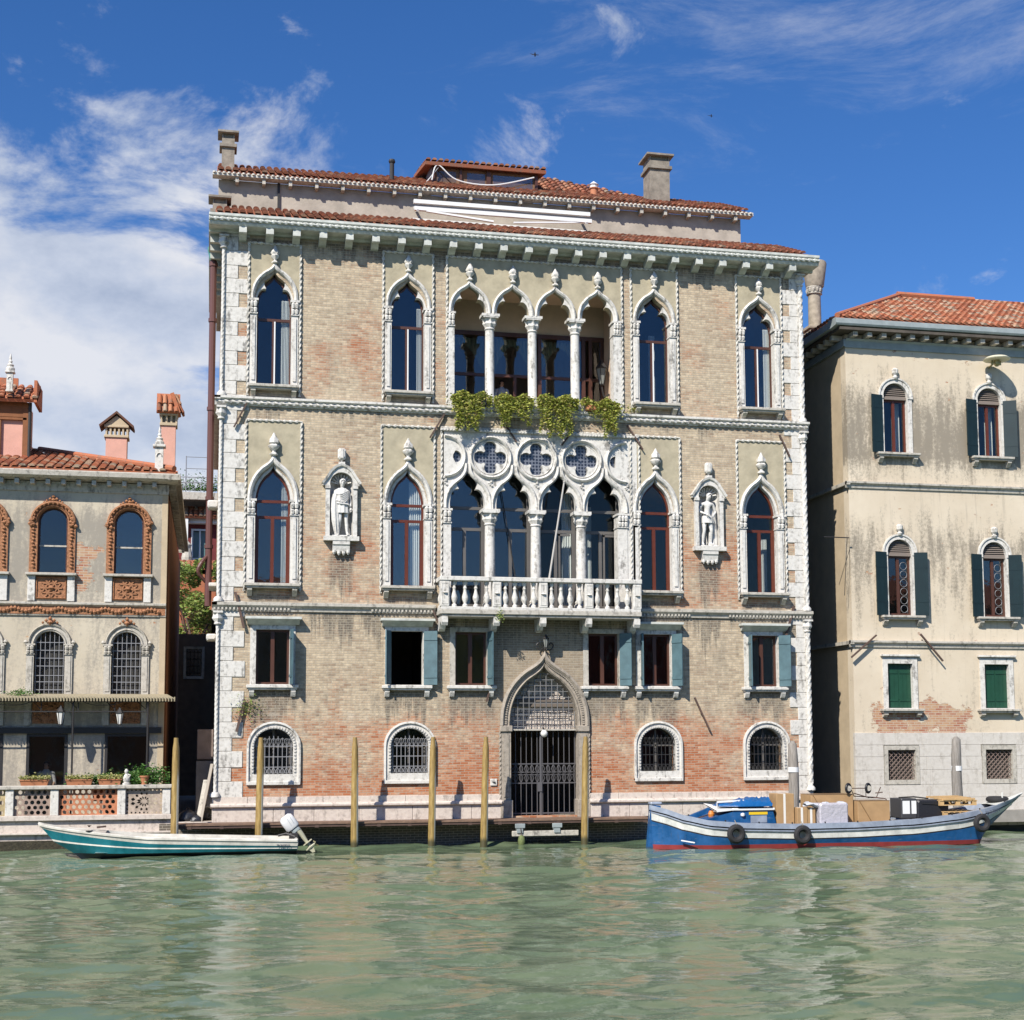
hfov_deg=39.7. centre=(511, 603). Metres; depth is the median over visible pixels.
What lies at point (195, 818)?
rubbish bag
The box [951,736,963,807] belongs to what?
mooring pole
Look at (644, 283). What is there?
gothic window
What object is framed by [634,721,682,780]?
arched window
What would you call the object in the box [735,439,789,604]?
gothic window
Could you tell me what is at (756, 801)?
tarpaulin
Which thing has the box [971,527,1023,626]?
arched window
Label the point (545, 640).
lantern
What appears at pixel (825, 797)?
cardboard box
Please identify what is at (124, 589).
arched window
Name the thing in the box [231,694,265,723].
weed tuft
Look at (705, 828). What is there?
cargo barge
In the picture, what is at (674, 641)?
window
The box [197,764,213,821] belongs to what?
leaning board
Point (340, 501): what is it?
statue
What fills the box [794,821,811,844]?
fender tyre
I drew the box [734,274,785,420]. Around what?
gothic window
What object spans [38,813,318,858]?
motorboat
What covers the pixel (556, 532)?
flagpole
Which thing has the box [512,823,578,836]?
landing beam
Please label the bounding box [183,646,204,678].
window frame
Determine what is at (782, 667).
window
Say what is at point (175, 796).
mooring pole
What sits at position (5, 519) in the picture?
arched window
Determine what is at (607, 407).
hanging plant
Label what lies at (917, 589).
arched window
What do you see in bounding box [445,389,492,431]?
hanging plant
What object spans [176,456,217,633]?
terrace house
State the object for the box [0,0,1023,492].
sky
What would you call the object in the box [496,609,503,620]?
weed tuft
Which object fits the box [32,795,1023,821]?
ground
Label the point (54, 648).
grilled window
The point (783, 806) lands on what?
cardboard box
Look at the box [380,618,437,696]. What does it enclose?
window
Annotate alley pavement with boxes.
[178,820,211,822]
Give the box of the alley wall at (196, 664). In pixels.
[177,634,214,795]
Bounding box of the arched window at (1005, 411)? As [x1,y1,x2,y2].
[966,373,1017,467]
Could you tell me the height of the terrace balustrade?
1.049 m
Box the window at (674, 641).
[633,622,683,697]
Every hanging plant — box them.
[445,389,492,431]
[492,392,536,427]
[533,393,581,438]
[580,397,624,438]
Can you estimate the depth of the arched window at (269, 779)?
44.19 m
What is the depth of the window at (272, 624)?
44.38 m
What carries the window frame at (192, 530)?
in the terrace house at (195, 509)
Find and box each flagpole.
[501,492,520,606]
[548,480,564,589]
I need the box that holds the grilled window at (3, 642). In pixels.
[0,632,7,693]
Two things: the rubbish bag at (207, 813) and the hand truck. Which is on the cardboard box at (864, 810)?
the hand truck
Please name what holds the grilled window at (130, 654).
in the stucco house at (89, 592)
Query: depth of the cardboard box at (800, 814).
42.97 m
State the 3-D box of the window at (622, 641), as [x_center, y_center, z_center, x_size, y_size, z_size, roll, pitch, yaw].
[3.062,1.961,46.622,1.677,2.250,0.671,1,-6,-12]
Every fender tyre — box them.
[727,820,744,843]
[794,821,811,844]
[973,810,990,831]
[986,796,1008,802]
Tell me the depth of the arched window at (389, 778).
45.03 m
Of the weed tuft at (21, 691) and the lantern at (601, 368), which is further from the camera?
the lantern at (601, 368)
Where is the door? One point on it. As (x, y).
(205, 739)
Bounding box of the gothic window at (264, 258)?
[246,241,301,397]
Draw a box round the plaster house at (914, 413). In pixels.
[803,259,1023,830]
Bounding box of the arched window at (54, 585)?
[25,495,77,601]
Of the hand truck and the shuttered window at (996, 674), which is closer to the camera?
the hand truck
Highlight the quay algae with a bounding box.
[0,840,65,851]
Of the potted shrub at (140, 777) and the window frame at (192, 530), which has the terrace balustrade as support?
the potted shrub at (140, 777)
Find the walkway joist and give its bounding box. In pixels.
[178,819,647,829]
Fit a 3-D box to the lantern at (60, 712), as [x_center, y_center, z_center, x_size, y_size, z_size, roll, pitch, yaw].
[-13.995,3.460,43.974,0.308,0.616,0.267,1,-6,-12]
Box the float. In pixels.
[518,828,524,844]
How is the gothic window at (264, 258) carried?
in the palazzo
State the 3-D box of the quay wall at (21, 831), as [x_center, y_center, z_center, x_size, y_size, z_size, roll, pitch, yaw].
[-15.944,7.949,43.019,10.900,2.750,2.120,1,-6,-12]
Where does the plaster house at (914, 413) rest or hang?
on the ground
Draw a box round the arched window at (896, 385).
[871,368,920,463]
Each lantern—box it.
[56,705,64,724]
[115,707,123,724]
[543,634,548,649]
[596,360,609,397]
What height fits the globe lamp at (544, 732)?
0.318 m
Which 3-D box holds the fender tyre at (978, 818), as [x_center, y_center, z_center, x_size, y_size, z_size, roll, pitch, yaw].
[14.532,6.725,43.889,0.580,0.694,0.216,1,-6,-12]
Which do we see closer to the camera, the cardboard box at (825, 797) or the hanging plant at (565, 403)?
the cardboard box at (825, 797)
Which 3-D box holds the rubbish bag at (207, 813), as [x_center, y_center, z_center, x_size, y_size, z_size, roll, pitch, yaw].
[-9.644,6.577,44.655,0.666,0.510,0.680,2,-6,-26]
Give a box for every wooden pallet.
[926,795,976,805]
[941,809,971,814]
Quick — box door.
[195,729,213,810]
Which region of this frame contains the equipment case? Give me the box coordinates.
[890,796,948,818]
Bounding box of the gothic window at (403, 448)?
[379,424,435,598]
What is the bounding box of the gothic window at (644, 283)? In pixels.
[629,267,680,415]
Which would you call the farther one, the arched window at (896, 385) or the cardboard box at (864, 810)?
the arched window at (896, 385)
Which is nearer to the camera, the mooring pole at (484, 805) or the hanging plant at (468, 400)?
the mooring pole at (484, 805)
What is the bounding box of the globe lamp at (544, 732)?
[541,727,547,736]
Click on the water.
(577, 930)
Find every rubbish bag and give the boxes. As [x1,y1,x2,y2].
[179,808,195,820]
[190,814,200,821]
[195,804,211,820]
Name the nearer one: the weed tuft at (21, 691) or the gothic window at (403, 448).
the weed tuft at (21, 691)
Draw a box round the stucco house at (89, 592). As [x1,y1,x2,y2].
[0,353,187,814]
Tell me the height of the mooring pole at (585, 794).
4.840 m
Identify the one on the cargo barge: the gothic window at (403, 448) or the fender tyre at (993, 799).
the fender tyre at (993, 799)
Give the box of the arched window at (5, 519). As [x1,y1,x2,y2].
[0,504,10,600]
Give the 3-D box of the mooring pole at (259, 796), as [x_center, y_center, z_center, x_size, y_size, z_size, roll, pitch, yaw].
[-7.619,6.464,42.734,0.236,4.840,0.232,2,-5,-13]
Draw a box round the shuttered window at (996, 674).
[977,655,1021,716]
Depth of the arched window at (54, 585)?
45.20 m
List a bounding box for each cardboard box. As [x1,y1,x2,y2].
[769,793,793,823]
[794,807,807,823]
[800,793,853,821]
[806,807,815,822]
[853,799,889,821]
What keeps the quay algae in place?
attached to the quay wall at (21, 831)
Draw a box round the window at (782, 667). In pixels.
[739,623,791,697]
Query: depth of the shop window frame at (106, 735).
45.09 m
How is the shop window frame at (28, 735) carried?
in the stucco house at (89, 592)
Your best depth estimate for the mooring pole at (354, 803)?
43.31 m
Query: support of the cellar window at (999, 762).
in the plaster house at (914, 413)
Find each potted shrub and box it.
[64,768,132,800]
[117,762,169,790]
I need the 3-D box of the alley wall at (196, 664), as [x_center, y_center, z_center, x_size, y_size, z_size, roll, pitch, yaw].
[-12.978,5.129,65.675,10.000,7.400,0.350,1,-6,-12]
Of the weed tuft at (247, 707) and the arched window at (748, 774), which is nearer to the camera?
the weed tuft at (247, 707)
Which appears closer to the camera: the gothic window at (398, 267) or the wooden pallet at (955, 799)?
the wooden pallet at (955, 799)
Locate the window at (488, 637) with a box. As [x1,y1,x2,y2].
[447,627,496,696]
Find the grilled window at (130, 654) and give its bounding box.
[101,617,151,693]
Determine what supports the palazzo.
on the ground
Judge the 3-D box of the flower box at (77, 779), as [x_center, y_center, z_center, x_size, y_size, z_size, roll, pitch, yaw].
[-13.128,5.317,43.007,0.863,0.370,0.518,1,-6,-12]
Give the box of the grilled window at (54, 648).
[24,616,75,693]
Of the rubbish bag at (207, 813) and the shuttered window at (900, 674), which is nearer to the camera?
the rubbish bag at (207, 813)
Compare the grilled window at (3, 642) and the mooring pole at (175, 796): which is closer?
the mooring pole at (175, 796)
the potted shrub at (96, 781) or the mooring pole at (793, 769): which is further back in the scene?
the mooring pole at (793, 769)
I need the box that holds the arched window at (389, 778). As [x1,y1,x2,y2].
[384,721,435,783]
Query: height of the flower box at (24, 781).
0.404 m
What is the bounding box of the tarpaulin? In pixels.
[713,796,772,807]
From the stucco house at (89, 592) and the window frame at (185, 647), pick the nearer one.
the stucco house at (89, 592)
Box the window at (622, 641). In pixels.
[580,629,631,697]
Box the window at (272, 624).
[245,616,301,696]
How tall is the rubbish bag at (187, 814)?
0.450 m
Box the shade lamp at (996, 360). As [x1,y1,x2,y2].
[983,355,1009,368]
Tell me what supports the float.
hanging from the landing beam
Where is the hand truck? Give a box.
[845,783,886,799]
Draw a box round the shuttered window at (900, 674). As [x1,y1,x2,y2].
[880,654,924,716]
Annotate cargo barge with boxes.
[646,792,1022,849]
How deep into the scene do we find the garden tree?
70.23 m
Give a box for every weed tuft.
[1,687,40,695]
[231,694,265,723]
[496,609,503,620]
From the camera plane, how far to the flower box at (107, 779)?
43.11 m
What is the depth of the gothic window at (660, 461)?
47.58 m
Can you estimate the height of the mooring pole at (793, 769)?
4.556 m
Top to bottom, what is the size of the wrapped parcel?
0.754 m
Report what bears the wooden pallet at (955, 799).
on the cargo barge
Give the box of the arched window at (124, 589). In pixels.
[103,497,152,602]
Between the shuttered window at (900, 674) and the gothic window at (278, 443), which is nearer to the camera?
the gothic window at (278, 443)
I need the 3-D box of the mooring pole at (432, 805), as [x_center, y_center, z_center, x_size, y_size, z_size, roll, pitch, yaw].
[-2.472,6.551,43.824,0.236,4.840,0.232,2,-5,-15]
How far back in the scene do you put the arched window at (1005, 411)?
51.54 m
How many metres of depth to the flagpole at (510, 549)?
46.79 m
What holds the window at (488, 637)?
in the palazzo
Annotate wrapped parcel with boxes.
[803,801,847,822]
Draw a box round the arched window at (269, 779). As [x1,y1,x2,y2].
[246,721,300,784]
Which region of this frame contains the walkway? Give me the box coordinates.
[178,816,647,825]
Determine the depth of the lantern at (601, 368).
48.76 m
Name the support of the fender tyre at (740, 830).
hanging from the cargo barge
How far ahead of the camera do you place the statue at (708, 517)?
47.84 m
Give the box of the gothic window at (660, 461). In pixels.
[629,435,683,602]
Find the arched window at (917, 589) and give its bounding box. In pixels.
[875,524,928,625]
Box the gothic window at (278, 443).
[242,418,302,596]
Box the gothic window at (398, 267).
[381,250,434,403]
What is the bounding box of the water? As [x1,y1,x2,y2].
[0,830,1023,1019]
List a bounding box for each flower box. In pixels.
[18,772,50,785]
[64,773,93,784]
[97,772,122,784]
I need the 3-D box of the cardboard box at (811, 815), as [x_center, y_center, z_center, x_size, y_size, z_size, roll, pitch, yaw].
[9.054,6.498,43.224,0.260,0.570,0.392,1,-6,-12]
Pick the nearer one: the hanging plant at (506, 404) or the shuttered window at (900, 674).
the hanging plant at (506, 404)
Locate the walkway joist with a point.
(407, 824)
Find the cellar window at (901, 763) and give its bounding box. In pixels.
[884,745,919,784]
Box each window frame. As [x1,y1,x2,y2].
[0,734,2,814]
[24,734,67,814]
[103,734,148,813]
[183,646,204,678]
[191,529,205,559]
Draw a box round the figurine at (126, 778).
[122,769,130,784]
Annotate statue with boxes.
[330,479,352,535]
[699,493,718,545]
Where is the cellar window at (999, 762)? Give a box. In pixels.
[981,745,1016,783]
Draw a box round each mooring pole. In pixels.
[170,738,178,833]
[255,738,263,834]
[351,737,357,846]
[428,737,435,845]
[480,737,488,846]
[581,737,588,844]
[788,741,798,806]
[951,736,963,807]
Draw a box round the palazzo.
[159,129,819,845]
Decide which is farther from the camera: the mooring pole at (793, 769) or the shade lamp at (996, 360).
the shade lamp at (996, 360)
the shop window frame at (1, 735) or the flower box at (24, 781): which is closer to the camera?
the flower box at (24, 781)
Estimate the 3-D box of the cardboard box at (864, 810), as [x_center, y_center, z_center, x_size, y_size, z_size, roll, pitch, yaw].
[11.088,6.471,44.073,1.070,0.730,0.788,1,-6,-12]
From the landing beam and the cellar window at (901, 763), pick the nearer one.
the landing beam
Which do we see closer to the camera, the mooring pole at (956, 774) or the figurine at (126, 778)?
the figurine at (126, 778)
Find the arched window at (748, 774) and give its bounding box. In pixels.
[743,721,789,779]
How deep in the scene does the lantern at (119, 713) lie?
44.27 m
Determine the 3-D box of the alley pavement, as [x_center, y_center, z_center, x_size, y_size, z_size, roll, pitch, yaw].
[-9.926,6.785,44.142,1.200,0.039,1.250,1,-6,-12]
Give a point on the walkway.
(415, 821)
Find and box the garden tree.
[179,558,215,633]
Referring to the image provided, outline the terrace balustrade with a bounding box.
[0,784,171,821]
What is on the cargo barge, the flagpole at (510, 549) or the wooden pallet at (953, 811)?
the wooden pallet at (953, 811)
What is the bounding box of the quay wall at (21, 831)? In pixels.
[0,819,170,840]

